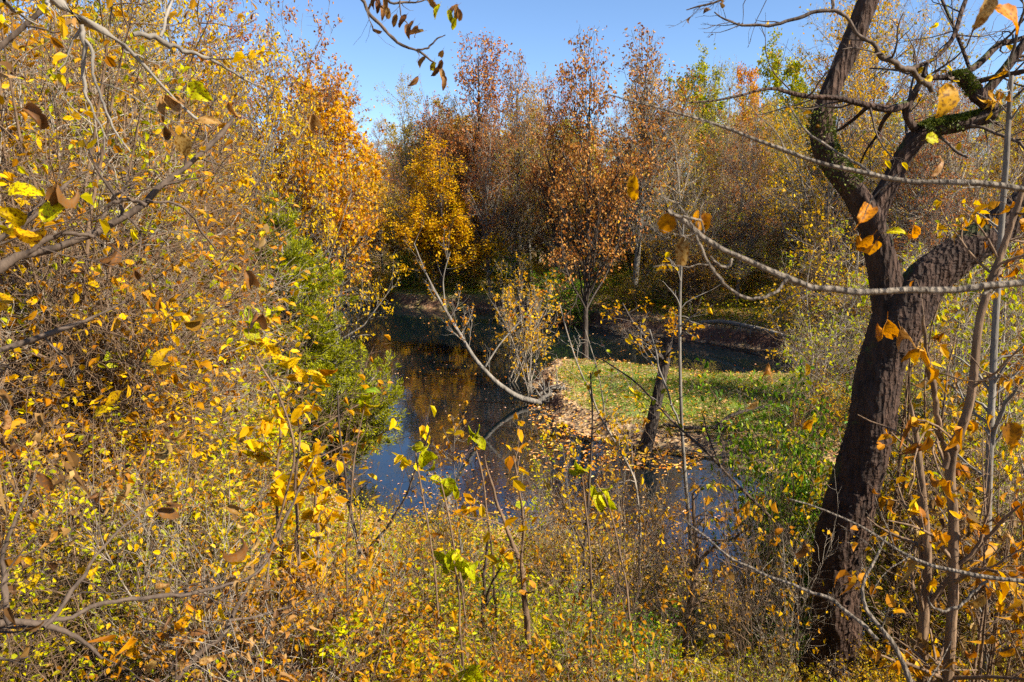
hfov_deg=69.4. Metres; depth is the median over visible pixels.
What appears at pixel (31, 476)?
bare shrub
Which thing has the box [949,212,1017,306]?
twiggy sapling
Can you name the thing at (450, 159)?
tall tree
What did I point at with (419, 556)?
bare shrub
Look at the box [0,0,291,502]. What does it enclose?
twiggy sapling
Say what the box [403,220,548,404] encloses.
leaning tree
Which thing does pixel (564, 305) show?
leafy shrub
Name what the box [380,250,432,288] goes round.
leafy shrub
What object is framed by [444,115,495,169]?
golden tree
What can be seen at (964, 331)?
twiggy sapling
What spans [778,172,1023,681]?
twiggy sapling
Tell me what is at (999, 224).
brown stem
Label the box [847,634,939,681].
leafy shrub
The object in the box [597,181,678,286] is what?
golden tree
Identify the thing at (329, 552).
leafy shrub
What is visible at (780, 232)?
bare tree
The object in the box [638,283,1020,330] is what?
grass
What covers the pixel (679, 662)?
twiggy shrub
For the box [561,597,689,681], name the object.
leafy shrub
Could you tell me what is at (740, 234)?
bare tree
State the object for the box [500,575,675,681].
leafy shrub
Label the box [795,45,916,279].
tall tree
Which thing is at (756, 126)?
tall tree
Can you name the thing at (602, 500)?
leafy sprig
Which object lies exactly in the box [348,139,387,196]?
bare tree
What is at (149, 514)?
bare shrub
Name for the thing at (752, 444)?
leafy shrub
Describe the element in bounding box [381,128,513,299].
golden maple
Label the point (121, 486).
twiggy shrub
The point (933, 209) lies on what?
bare tree
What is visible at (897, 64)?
branch
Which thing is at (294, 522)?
twiggy shrub
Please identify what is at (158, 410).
twiggy sapling
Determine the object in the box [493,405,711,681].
bare shrub
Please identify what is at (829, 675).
twiggy shrub
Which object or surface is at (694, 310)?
twiggy sapling
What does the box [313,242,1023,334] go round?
undergrowth
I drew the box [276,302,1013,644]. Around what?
water
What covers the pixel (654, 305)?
fallen leaves
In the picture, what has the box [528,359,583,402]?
root tangle
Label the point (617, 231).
tall tree
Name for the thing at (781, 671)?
leafy shrub
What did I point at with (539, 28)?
sky
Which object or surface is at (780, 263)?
twiggy sapling
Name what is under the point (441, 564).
bare shrub
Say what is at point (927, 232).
tall tree
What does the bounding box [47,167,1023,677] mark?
ground
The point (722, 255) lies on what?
twiggy sapling
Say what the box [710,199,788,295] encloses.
twiggy sapling
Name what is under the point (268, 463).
leafy shrub
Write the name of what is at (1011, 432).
arching vine
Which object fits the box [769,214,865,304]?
twiggy sapling
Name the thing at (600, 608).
leafy shrub
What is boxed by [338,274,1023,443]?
fallen leaves
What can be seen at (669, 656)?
leafy shrub
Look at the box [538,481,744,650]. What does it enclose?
twiggy shrub
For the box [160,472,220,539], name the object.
bare shrub
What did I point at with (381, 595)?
leafy shrub
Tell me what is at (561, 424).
slender sapling
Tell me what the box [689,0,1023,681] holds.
dark tree
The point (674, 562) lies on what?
bare shrub
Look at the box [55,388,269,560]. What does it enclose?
dead leaved sapling
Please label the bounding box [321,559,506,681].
twiggy shrub
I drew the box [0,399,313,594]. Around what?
leafy shrub
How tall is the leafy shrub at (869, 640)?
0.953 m
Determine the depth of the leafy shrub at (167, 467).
7.40 m
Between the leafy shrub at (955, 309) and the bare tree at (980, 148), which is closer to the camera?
the leafy shrub at (955, 309)
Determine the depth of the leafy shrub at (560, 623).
5.24 m
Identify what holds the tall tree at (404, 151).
on the ground at (755, 339)
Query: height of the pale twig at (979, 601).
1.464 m
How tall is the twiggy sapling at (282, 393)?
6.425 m
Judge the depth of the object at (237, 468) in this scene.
6.41 m
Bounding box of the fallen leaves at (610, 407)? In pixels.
[538,357,1023,461]
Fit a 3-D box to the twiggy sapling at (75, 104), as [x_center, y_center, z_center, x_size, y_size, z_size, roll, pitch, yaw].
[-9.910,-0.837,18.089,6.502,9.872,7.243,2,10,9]
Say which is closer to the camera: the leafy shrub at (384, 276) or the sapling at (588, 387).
the sapling at (588, 387)
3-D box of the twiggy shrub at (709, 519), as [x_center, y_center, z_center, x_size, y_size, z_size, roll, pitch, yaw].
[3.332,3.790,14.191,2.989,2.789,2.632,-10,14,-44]
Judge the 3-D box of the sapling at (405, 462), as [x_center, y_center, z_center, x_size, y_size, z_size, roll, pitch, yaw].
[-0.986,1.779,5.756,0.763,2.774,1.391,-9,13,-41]
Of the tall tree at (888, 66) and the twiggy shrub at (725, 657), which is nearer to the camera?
the twiggy shrub at (725, 657)
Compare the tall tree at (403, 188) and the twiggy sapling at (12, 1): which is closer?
the twiggy sapling at (12, 1)
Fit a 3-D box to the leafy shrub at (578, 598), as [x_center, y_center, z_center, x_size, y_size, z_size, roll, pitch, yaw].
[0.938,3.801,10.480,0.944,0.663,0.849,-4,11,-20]
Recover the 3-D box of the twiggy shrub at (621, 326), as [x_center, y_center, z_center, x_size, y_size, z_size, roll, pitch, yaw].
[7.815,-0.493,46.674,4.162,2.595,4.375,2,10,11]
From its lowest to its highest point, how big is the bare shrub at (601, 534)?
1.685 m
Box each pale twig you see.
[682,502,1015,681]
[735,362,1023,612]
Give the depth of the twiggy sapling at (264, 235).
14.88 m
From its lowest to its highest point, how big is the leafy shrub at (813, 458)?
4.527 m
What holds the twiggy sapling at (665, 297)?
on the ground at (755, 339)
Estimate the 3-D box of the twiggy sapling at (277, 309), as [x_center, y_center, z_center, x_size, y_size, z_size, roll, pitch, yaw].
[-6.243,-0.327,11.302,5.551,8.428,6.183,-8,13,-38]
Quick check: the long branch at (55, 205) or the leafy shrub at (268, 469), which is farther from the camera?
the leafy shrub at (268, 469)
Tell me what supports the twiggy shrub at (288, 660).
on the ground at (755, 339)
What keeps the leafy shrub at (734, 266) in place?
on the ground at (755, 339)
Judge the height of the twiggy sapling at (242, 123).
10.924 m
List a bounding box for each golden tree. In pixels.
[349,142,403,271]
[381,212,409,268]
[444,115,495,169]
[492,122,545,237]
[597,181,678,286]
[729,186,783,260]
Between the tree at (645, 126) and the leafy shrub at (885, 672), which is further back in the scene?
the tree at (645, 126)
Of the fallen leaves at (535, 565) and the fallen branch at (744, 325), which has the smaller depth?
the fallen leaves at (535, 565)
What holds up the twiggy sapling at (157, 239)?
on the ground at (755, 339)
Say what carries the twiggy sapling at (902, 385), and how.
on the ground at (755, 339)
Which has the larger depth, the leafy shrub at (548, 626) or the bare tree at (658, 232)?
the bare tree at (658, 232)
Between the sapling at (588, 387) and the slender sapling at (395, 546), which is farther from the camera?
the sapling at (588, 387)
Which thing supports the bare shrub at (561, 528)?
on the ground at (755, 339)
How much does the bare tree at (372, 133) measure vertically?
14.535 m
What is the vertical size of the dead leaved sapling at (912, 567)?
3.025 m
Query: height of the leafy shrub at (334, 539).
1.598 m
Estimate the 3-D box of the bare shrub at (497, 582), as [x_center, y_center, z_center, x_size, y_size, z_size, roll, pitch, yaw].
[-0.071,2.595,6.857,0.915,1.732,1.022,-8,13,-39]
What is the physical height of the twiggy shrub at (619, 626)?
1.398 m
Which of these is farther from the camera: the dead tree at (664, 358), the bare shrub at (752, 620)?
the dead tree at (664, 358)
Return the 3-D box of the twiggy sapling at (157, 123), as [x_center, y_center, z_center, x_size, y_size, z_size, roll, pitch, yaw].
[-7.338,0.275,12.247,5.254,9.251,7.094,10,14,43]
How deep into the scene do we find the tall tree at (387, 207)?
82.33 m
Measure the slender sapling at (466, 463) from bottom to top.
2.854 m
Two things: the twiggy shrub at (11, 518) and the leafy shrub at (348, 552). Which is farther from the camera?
the leafy shrub at (348, 552)
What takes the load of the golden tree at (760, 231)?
on the ground at (755, 339)
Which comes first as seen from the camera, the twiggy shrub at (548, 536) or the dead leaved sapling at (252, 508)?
the dead leaved sapling at (252, 508)
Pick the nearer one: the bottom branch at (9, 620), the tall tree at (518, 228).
the bottom branch at (9, 620)
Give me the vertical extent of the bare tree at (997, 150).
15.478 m
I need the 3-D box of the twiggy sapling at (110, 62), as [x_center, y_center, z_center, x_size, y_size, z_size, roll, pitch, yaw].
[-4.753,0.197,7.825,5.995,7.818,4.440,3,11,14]
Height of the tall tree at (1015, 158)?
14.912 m
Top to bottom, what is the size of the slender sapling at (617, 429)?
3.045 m
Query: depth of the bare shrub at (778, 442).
8.72 m
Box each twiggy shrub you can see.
[0,395,286,677]
[0,406,237,535]
[0,418,264,681]
[0,432,260,681]
[0,468,234,681]
[0,511,371,681]
[16,492,420,681]
[115,503,384,680]
[298,514,535,681]
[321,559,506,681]
[328,526,429,628]
[362,564,553,681]
[375,548,432,592]
[412,565,546,681]
[412,588,655,681]
[464,588,635,681]
[466,461,676,626]
[490,458,633,569]
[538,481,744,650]
[556,631,729,681]
[587,483,710,614]
[601,473,737,596]
[605,406,624,416]
[610,314,664,338]
[612,601,798,681]
[659,641,887,681]
[671,351,704,370]
[690,636,751,678]
[697,635,793,681]
[698,359,718,374]
[708,349,1023,681]
[722,374,763,391]
[745,627,869,681]
[758,371,778,382]
[778,380,799,396]
[857,635,982,681]
[889,552,1023,681]
[890,622,1020,681]
[935,630,1019,681]
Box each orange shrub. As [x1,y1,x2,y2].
[479,249,542,314]
[487,267,559,392]
[493,269,563,382]
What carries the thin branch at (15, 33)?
on the ground at (755, 339)
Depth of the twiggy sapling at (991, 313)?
23.99 m
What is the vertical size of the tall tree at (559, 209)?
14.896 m
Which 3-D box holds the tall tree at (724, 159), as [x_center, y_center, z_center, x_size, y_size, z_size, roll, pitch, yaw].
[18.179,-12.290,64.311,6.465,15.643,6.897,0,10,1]
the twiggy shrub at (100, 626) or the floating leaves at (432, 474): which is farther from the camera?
the floating leaves at (432, 474)
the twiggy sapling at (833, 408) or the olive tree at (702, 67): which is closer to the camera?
the twiggy sapling at (833, 408)
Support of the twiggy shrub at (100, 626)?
on the ground at (755, 339)
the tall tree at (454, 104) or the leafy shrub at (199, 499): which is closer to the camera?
the leafy shrub at (199, 499)
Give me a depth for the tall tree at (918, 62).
48.21 m
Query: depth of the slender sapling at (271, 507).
8.41 m
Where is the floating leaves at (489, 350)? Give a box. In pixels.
[371,313,683,378]
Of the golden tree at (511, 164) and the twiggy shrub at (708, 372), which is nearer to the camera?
the twiggy shrub at (708, 372)
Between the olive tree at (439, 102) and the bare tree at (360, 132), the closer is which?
the bare tree at (360, 132)
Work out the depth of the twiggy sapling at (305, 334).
14.07 m
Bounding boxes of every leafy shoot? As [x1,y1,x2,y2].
[193,392,338,679]
[252,441,363,677]
[253,398,350,681]
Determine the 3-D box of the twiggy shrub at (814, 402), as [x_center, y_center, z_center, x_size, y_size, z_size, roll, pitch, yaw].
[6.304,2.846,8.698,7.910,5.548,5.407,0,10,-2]
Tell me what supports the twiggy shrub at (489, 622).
on the ground at (755, 339)
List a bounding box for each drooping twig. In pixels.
[354,0,462,89]
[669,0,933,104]
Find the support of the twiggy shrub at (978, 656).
on the ground at (755, 339)
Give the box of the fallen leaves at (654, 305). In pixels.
[545,298,1022,351]
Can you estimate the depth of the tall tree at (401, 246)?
75.35 m
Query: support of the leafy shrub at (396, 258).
on the ground at (755, 339)
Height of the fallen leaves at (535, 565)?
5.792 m
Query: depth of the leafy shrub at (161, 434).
7.42 m
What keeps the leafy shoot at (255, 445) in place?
on the ground at (755, 339)
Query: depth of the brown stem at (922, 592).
4.47 m
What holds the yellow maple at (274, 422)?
on the ground at (755, 339)
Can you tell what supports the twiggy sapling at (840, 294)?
on the ground at (755, 339)
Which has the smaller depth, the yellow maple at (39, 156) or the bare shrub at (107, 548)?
the bare shrub at (107, 548)
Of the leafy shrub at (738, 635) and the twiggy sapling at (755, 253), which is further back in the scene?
the twiggy sapling at (755, 253)
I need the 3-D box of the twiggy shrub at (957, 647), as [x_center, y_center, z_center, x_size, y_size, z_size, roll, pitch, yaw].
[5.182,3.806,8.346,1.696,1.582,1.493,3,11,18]
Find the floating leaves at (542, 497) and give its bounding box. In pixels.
[404,436,692,535]
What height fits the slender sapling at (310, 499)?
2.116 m
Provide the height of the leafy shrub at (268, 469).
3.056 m
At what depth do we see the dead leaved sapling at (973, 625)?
5.07 m
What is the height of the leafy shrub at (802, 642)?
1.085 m
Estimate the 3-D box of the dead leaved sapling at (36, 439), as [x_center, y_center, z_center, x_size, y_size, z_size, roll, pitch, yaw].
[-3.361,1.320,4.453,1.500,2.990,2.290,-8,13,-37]
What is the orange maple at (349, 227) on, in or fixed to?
on the ground at (755, 339)
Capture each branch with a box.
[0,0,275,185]
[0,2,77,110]
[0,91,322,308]
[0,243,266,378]
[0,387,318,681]
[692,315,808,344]
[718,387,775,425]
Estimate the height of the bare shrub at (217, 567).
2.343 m
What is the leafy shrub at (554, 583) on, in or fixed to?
on the ground at (755, 339)
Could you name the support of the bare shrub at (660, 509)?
on the ground at (755, 339)
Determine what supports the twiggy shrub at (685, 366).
on the ground at (755, 339)
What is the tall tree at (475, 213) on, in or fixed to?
on the ground at (755, 339)
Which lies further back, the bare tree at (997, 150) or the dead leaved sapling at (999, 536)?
the bare tree at (997, 150)
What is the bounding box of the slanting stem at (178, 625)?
[130,454,362,681]
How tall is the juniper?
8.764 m
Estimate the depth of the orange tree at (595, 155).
91.19 m
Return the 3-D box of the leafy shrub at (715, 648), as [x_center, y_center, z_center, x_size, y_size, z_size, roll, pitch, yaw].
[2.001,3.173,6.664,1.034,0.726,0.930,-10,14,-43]
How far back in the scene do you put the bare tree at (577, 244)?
58.47 m
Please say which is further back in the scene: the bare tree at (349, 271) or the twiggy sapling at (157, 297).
the bare tree at (349, 271)
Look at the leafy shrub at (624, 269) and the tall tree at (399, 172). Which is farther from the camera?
the tall tree at (399, 172)
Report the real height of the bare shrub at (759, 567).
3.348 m
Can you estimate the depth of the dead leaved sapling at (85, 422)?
7.29 m
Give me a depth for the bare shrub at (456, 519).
10.50 m
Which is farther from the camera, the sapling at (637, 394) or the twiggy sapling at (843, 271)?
the twiggy sapling at (843, 271)
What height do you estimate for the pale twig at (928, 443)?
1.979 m
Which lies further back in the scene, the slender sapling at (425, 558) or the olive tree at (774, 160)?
the olive tree at (774, 160)
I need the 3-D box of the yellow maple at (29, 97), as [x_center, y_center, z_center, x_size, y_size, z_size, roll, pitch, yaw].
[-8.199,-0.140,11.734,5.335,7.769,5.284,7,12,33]
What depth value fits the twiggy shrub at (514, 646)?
4.66 m
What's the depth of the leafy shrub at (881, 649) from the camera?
9.40 m
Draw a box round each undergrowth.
[9,470,1018,681]
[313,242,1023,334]
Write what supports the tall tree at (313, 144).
on the ground at (755, 339)
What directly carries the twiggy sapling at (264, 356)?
on the ground at (755, 339)
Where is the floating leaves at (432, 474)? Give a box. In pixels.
[340,359,538,509]
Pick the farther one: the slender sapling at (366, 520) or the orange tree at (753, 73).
the orange tree at (753, 73)
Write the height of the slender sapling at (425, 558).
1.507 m
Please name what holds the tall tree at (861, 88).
on the ground at (755, 339)
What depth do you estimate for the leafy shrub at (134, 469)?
5.21 m
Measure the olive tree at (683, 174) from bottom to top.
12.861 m
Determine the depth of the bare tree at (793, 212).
67.97 m
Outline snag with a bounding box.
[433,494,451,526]
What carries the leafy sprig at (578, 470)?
on the ground at (755, 339)
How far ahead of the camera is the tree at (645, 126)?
51.64 m
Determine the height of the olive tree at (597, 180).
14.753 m
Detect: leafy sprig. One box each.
[241,304,337,678]
[306,387,380,681]
[409,441,464,662]
[426,544,488,668]
[428,475,491,661]
[449,659,485,681]
[467,424,497,651]
[564,460,613,677]
[590,483,671,681]
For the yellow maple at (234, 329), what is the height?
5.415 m
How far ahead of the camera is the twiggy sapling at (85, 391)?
7.77 m
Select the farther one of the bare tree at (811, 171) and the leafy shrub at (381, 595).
the bare tree at (811, 171)
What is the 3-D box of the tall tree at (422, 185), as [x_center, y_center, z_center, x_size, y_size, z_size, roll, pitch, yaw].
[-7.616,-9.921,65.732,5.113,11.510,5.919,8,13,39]
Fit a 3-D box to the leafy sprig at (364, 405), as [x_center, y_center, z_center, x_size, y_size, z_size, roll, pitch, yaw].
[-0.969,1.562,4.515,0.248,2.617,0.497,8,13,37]
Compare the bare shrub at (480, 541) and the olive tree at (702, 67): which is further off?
the olive tree at (702, 67)
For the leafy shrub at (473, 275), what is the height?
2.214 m
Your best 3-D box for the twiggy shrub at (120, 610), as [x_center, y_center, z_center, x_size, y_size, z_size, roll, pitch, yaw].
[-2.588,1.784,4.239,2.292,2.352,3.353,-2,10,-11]
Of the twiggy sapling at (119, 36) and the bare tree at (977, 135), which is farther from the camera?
the bare tree at (977, 135)
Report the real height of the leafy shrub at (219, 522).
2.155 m
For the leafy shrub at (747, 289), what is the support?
on the ground at (755, 339)
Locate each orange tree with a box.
[575,141,604,180]
[722,61,774,186]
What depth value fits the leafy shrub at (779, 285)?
54.12 m
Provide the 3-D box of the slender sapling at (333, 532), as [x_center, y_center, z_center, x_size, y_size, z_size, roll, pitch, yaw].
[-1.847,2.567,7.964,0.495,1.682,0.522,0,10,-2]
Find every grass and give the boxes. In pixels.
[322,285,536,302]
[555,357,1023,456]
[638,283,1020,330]
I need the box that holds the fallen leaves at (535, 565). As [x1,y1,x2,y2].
[11,442,1023,680]
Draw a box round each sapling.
[0,0,66,132]
[0,0,277,472]
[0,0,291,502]
[0,0,309,414]
[0,0,311,370]
[0,0,369,560]
[0,0,378,515]
[0,0,403,507]
[0,2,318,555]
[0,15,303,438]
[0,27,314,422]
[0,37,239,430]
[0,39,279,489]
[0,39,354,535]
[0,60,303,498]
[0,111,287,410]
[0,195,224,547]
[0,386,216,646]
[0,404,96,681]
[0,405,241,560]
[1,0,324,426]
[1,23,255,427]
[1,47,317,435]
[1,54,277,464]
[1,322,200,529]
[1,360,99,526]
[3,35,272,414]
[8,79,276,460]
[9,44,255,410]
[9,175,291,428]
[9,325,217,502]
[15,226,244,483]
[23,321,209,492]
[40,115,322,464]
[47,52,319,408]
[49,98,255,377]
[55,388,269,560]
[67,26,331,449]
[73,47,294,458]
[106,431,274,579]
[109,68,309,425]
[160,209,301,455]
[225,446,308,597]
[252,430,307,547]
[277,435,311,542]
[300,468,324,541]
[321,502,354,583]
[326,391,463,650]
[333,512,367,591]
[355,511,442,660]
[368,506,402,609]
[368,527,440,630]
[369,507,407,606]
[373,534,391,591]
[412,399,501,606]
[414,511,470,604]
[418,542,440,581]
[443,413,587,681]
[444,497,530,681]
[514,436,562,569]
[525,303,684,624]
[525,358,637,620]
[540,420,623,617]
[568,418,619,579]
[584,409,668,618]
[594,354,812,646]
[595,407,649,555]
[603,184,748,658]
[628,197,748,316]
[641,270,682,306]
[647,206,741,317]
[652,198,767,307]
[675,468,795,679]
[706,420,808,630]
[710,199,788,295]
[728,227,932,449]
[743,216,841,301]
[745,165,940,393]
[759,232,799,284]
[764,214,1023,680]
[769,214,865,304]
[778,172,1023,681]
[779,214,955,391]
[780,261,828,316]
[781,341,851,459]
[802,261,924,399]
[828,266,859,314]
[829,249,865,301]
[831,339,926,406]
[865,227,1022,440]
[872,233,1023,680]
[874,435,1023,681]
[875,234,1023,644]
[875,409,1023,681]
[877,424,1023,681]
[918,188,1023,388]
[918,328,958,394]
[925,431,1023,680]
[931,188,1023,409]
[931,485,1023,661]
[933,259,1023,423]
[934,453,1023,681]
[945,294,1021,399]
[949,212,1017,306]
[960,216,1023,302]
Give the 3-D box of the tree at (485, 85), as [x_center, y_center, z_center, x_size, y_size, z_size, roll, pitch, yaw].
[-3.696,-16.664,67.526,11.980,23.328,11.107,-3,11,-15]
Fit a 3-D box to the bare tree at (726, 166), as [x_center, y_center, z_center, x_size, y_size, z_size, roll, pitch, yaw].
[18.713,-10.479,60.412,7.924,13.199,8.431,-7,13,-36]
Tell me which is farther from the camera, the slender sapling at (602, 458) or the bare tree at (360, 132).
the bare tree at (360, 132)
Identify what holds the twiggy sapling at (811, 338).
on the ground at (755, 339)
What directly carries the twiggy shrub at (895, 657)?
on the ground at (755, 339)
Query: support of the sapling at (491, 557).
on the ground at (755, 339)
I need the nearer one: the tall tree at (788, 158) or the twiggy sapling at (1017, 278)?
the twiggy sapling at (1017, 278)
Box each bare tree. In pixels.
[260,75,373,328]
[291,123,381,287]
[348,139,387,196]
[367,118,386,166]
[453,107,503,162]
[530,188,622,294]
[595,100,631,160]
[614,161,699,286]
[627,98,733,311]
[698,131,790,269]
[704,115,786,307]
[722,128,777,250]
[734,184,811,258]
[750,0,941,285]
[768,152,817,249]
[825,104,982,275]
[850,0,1023,325]
[909,81,1021,276]
[938,120,1001,169]
[966,129,996,169]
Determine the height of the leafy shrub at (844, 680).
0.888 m
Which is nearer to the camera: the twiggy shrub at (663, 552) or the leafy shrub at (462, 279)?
the twiggy shrub at (663, 552)
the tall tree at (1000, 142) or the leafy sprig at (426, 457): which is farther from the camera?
the tall tree at (1000, 142)
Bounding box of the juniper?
[228,190,410,481]
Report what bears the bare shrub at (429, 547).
on the ground at (755, 339)
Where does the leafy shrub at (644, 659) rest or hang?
on the ground at (755, 339)
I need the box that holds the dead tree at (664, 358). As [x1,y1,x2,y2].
[600,297,700,451]
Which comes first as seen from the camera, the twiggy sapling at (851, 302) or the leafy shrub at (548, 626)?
the leafy shrub at (548, 626)
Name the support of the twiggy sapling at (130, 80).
on the ground at (755, 339)
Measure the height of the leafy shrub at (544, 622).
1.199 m
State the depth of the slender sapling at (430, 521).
7.00 m
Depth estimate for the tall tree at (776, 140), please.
71.24 m
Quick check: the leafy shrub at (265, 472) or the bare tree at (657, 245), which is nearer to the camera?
the leafy shrub at (265, 472)
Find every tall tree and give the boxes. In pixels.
[0,0,97,125]
[0,0,214,228]
[4,0,243,251]
[28,0,201,151]
[75,0,349,336]
[83,0,257,246]
[167,0,360,300]
[191,2,405,366]
[212,0,381,361]
[331,166,387,280]
[370,178,403,257]
[374,66,432,281]
[374,139,412,214]
[377,141,422,210]
[383,194,420,266]
[388,152,424,219]
[398,165,458,284]
[401,117,473,286]
[434,94,530,293]
[439,85,511,277]
[454,124,506,278]
[466,88,551,286]
[471,176,510,276]
[475,62,575,286]
[496,195,545,268]
[514,180,553,267]
[528,117,614,291]
[530,201,562,272]
[534,151,572,267]
[567,123,624,267]
[571,53,680,298]
[605,74,692,280]
[609,151,690,293]
[618,72,736,296]
[681,54,767,268]
[690,103,751,253]
[718,83,797,278]
[718,129,791,290]
[734,0,922,343]
[736,114,805,274]
[743,93,798,276]
[756,0,964,298]
[770,121,822,271]
[776,123,808,239]
[776,215,850,280]
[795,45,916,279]
[840,80,998,272]
[875,37,999,301]
[941,58,1023,298]
[984,114,1023,260]
[992,142,1020,194]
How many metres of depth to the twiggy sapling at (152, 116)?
13.06 m
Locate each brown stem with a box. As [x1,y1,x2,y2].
[857,178,1023,681]
[858,376,1023,681]
[930,55,1023,681]
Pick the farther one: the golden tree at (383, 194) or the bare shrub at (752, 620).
the golden tree at (383, 194)
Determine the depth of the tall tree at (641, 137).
67.93 m
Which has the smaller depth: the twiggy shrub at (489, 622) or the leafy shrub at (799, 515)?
the twiggy shrub at (489, 622)
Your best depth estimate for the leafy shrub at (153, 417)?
7.06 m
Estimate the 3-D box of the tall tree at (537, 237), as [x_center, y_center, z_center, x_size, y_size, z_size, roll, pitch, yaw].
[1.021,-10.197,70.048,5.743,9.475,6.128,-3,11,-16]
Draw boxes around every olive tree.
[21,0,168,147]
[378,121,422,182]
[387,124,420,190]
[418,96,456,157]
[544,114,585,148]
[564,125,632,280]
[663,40,742,166]
[667,148,733,246]
[738,134,794,186]
[739,25,816,176]
[793,171,848,254]
[815,96,970,251]
[981,77,1023,150]
[981,116,1020,177]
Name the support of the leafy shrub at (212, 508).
on the ground at (755, 339)
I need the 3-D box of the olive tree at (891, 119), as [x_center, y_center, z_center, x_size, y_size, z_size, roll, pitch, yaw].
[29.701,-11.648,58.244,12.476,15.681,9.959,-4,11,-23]
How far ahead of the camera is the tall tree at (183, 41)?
40.29 m
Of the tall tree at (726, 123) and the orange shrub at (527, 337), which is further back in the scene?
the tall tree at (726, 123)
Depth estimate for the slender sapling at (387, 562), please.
5.34 m
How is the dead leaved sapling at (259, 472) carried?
on the ground at (755, 339)
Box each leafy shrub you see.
[0,385,191,618]
[0,390,282,629]
[0,393,275,612]
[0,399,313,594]
[0,410,187,525]
[0,423,275,681]
[0,442,187,681]
[0,477,278,680]
[0,488,336,681]
[1,388,253,612]
[4,392,157,533]
[18,398,328,548]
[18,500,342,681]
[33,480,535,681]
[47,494,348,681]
[87,514,447,681]
[147,425,303,540]
[148,521,351,668]
[153,527,494,681]
[159,482,286,597]
[181,436,331,526]
[189,390,320,476]
[191,411,294,545]
[228,575,511,681]
[261,527,380,613]
[275,523,374,616]
[300,525,379,581]
[335,234,388,264]
[339,263,406,305]
[357,545,558,674]
[364,533,562,639]
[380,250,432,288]
[381,566,645,681]
[383,245,414,266]
[417,247,476,284]
[420,550,710,681]
[430,246,503,286]
[433,558,531,648]
[455,266,486,284]
[460,593,626,681]
[476,250,541,291]
[499,585,623,681]
[500,558,596,621]
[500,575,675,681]
[502,583,573,644]
[503,573,608,658]
[504,244,554,276]
[507,256,574,292]
[509,574,613,656]
[522,593,639,664]
[528,267,642,327]
[546,638,742,681]
[561,585,607,611]
[561,592,641,637]
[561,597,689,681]
[584,621,730,681]
[588,627,701,681]
[589,267,658,310]
[602,259,644,283]
[630,264,704,304]
[635,647,733,681]
[645,640,708,671]
[649,644,754,681]
[656,634,715,681]
[684,605,794,672]
[687,270,752,299]
[687,633,796,681]
[691,336,963,658]
[708,661,782,681]
[710,244,761,280]
[725,590,813,678]
[726,268,776,299]
[730,414,846,631]
[733,435,902,669]
[749,648,827,681]
[753,241,833,281]
[754,643,827,681]
[760,275,818,302]
[793,450,1023,675]
[814,632,915,681]
[836,644,915,681]
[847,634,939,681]
[856,637,889,680]
[858,618,915,681]
[863,437,1023,681]
[903,635,1023,681]
[931,285,979,322]
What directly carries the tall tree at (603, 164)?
on the ground at (755, 339)
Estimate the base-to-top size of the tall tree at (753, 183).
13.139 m
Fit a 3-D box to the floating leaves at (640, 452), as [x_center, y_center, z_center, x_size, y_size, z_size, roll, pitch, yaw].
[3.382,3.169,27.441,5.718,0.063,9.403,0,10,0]
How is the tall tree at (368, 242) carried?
on the ground at (755, 339)
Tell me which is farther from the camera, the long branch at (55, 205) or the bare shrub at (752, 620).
the bare shrub at (752, 620)
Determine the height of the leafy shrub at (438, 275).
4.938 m
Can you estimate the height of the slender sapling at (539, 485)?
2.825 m
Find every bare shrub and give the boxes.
[0,417,80,572]
[0,534,116,681]
[0,545,90,681]
[2,457,152,672]
[39,443,250,681]
[102,411,285,681]
[111,504,301,681]
[123,496,363,681]
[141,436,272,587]
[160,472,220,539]
[259,422,417,642]
[280,464,432,681]
[358,472,491,591]
[359,470,520,608]
[372,500,509,624]
[377,486,474,625]
[394,472,446,587]
[414,442,461,565]
[419,465,490,567]
[449,520,478,556]
[464,513,500,571]
[466,542,529,609]
[481,503,544,589]
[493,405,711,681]
[505,407,794,657]
[509,443,575,574]
[519,457,594,578]
[578,511,628,568]
[600,471,833,679]
[621,467,686,605]
[622,431,810,664]
[672,385,850,681]
[683,426,877,638]
[685,482,828,681]
[709,569,809,667]
[725,469,859,681]
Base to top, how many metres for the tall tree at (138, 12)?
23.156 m
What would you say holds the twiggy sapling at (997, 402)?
on the ground at (755, 339)
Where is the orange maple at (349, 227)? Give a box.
[231,57,390,392]
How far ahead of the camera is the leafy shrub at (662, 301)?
53.86 m
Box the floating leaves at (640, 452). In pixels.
[528,395,703,470]
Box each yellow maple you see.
[0,80,89,206]
[1,82,86,173]
[2,83,69,278]
[4,185,277,444]
[5,119,126,209]
[135,212,276,478]
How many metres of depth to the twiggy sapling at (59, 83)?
9.88 m
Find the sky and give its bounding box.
[3,0,1023,178]
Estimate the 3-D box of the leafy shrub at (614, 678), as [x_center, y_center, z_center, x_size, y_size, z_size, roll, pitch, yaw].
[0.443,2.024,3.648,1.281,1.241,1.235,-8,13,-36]
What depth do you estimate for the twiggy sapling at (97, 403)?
8.31 m
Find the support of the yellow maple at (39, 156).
on the ground at (755, 339)
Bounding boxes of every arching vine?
[590,0,1023,366]
[627,167,1023,445]
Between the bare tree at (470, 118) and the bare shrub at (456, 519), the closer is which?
the bare shrub at (456, 519)

